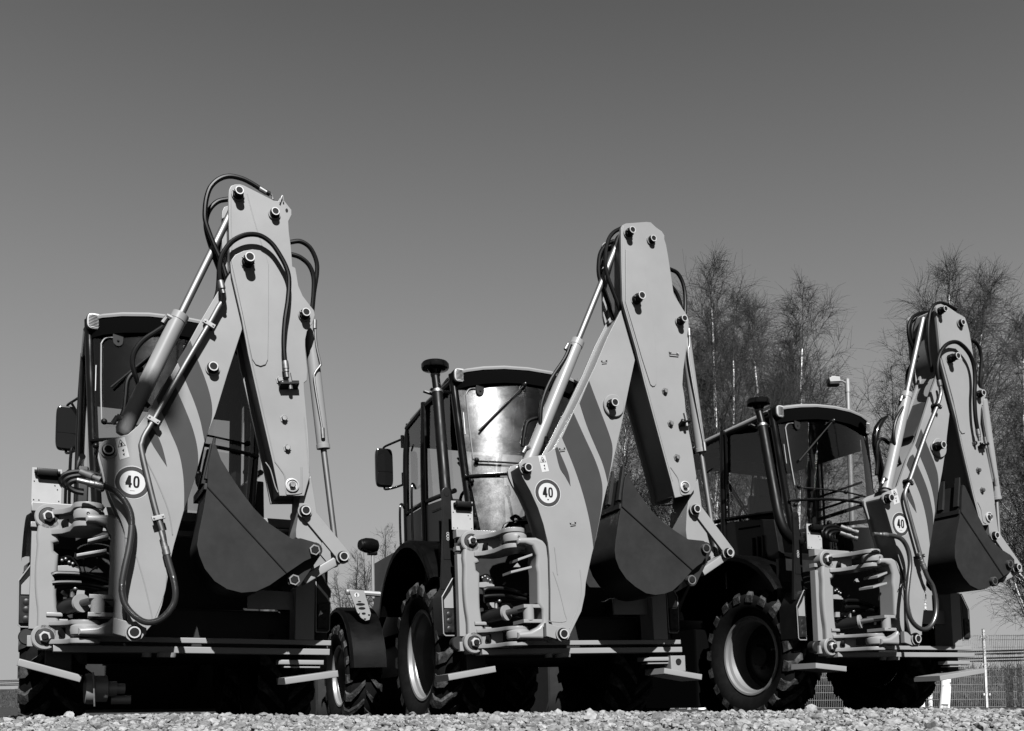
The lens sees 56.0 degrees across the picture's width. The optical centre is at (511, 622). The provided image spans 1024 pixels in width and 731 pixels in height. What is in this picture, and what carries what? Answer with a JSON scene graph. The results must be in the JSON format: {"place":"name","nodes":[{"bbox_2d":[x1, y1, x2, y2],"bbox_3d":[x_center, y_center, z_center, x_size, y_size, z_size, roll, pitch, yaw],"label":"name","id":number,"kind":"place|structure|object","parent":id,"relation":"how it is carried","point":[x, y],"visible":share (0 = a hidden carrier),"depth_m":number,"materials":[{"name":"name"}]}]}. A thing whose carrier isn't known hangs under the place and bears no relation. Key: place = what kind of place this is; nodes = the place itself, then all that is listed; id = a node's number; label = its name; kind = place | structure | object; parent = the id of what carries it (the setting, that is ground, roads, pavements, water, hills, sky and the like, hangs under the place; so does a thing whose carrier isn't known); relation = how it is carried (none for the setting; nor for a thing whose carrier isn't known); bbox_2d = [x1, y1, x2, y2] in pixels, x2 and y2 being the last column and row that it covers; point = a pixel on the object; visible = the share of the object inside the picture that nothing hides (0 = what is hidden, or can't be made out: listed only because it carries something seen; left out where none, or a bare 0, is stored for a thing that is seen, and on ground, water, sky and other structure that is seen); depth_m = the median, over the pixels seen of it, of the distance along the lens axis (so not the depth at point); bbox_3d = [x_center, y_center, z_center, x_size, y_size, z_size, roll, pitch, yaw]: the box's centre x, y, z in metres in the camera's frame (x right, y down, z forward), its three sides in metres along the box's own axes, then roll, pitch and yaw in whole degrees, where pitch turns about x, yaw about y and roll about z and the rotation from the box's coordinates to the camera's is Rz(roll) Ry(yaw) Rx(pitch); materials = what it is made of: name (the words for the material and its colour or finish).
{"place":"outdoors","nodes":[
{"label":"outdoors","id":0,"kind":"place"},
{"bbox_2d":[0,704,1023,730],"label":"gravel","id":1,"kind":"structure","parent":0,"point":[966,719],"depth_m":3.10,"materials":[{"name":"grey gravel"}]},
{"bbox_2d":[0,661,1023,730],"bbox_3d":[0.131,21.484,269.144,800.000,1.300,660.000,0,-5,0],"label":"ground","id":2,"kind":"structure","parent":0,"point":[8,711],"depth_m":31.18,"materials":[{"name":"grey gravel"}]},
{"bbox_2d":[17,174,350,716],"bbox_3d":[-3.180,-0.928,8.633,2.131,3.700,6.006,2,-4,-25],"label":"backhoe loader","id":3,"kind":"object","parent":2,"relation":"on","point":[146,591],"visible":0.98,"depth_m":6.25,"materials":[{"name":"paint"}]},
{"bbox_2d":[328,548,373,610],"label":"tree","id":4,"kind":"object","parent":2,"relation":"on","point":[342,590],"visible":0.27,"depth_m":75.48,"materials":[{"name":"grey plant"}]},
{"bbox_2d":[338,523,402,606],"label":"tree","id":5,"kind":"object","parent":2,"relation":"on","point":[357,570],"visible":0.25,"depth_m":75.42,"materials":[{"name":"grey plant"}]},
{"bbox_2d":[0,649,1023,686],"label":"guard rail","id":6,"kind":"object","parent":2,"relation":"on","point":[974,660],"depth_m":34.40,"materials":[{"name":"metal"}]},
{"bbox_2d":[310,222,733,715],"bbox_3d":[-0.463,-0.908,9.821,2.302,3.926,6.006,0,-6,-24],"label":"backhoe loader","id":7,"kind":"object","parent":2,"relation":"on","point":[578,572],"visible":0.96,"depth_m":7.54,"materials":[{"name":"paint"}]},
{"bbox_2d":[607,406,690,525],"bbox_3d":[3.074,-2.445,27.502,5.240,9.866,4.904,0,-5,0],"label":"birch tree","id":8,"kind":"object","parent":2,"relation":"on","point":[634,451],"visible":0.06,"depth_m":26.94,"materials":[{"name":"grey plant"}]},
{"bbox_2d":[613,238,816,709],"bbox_3d":[5.302,-3.999,25.501,5.805,12.624,5.906,0,-5,0],"label":"birch tree","id":9,"kind":"object","parent":2,"relation":"on","point":[705,387],"visible":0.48,"depth_m":25.44,"materials":[{"name":"grey plant"}]},
{"bbox_2d":[530,301,1021,712],"bbox_3d":[2.407,-0.803,10.967,2.285,3.787,6.006,1,-5,-27],"label":"backhoe loader","id":10,"kind":"object","parent":2,"relation":"on","point":[777,612],"visible":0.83,"depth_m":8.85,"materials":[{"name":"paint"}]},
{"bbox_2d":[697,269,890,528],"bbox_3d":[7.547,-3.700,26.711,6.764,12.189,5.887,0,-5,0],"label":"birch tree","id":11,"kind":"object","parent":2,"relation":"on","point":[787,359],"visible":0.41,"depth_m":26.63,"materials":[{"name":"grey plant"}]},
{"bbox_2d":[826,376,855,526],"bbox_3d":[7.325,-1.785,21.211,0.524,7.408,0.240,0,-5,0],"label":"street lamp","id":12,"kind":"object","parent":2,"relation":"on","point":[833,381],"visible":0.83,"depth_m":21.32,"materials":[{"name":"metal"}]},
{"bbox_2d":[670,629,1023,708],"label":"fence","id":13,"kind":"object","parent":2,"relation":"on","point":[986,693],"visible":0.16,"depth_m":25.97,"materials":[{"name":"metal"}]},
{"bbox_2d":[840,355,932,706],"bbox_3d":[11.405,-2.678,27.526,4.213,10.231,3.636,3,-6,-37],"label":"birch tree","id":14,"kind":"object","parent":2,"relation":"on","point":[894,402],"visible":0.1,"depth_m":27.79,"materials":[{"name":"grey plant"}]},
{"bbox_2d":[833,246,1023,707],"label":"birch tree","id":15,"kind":"object","parent":2,"relation":"on","point":[945,694],"visible":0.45,"depth_m":24.32,"materials":[{"name":"grey plant"}]},
{"bbox_2d":[971,300,1023,637],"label":"birch tree","id":16,"kind":"object","parent":2,"relation":"on","point":[1019,538],"visible":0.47,"depth_m":25.25,"materials":[{"name":"grey plant"}]},
{"bbox_2d":[0,0,1023,688],"label":"sky","id":17,"kind":"structure","parent":0,"point":[457,174],"materials":[{"name":"grey"}]}
]}

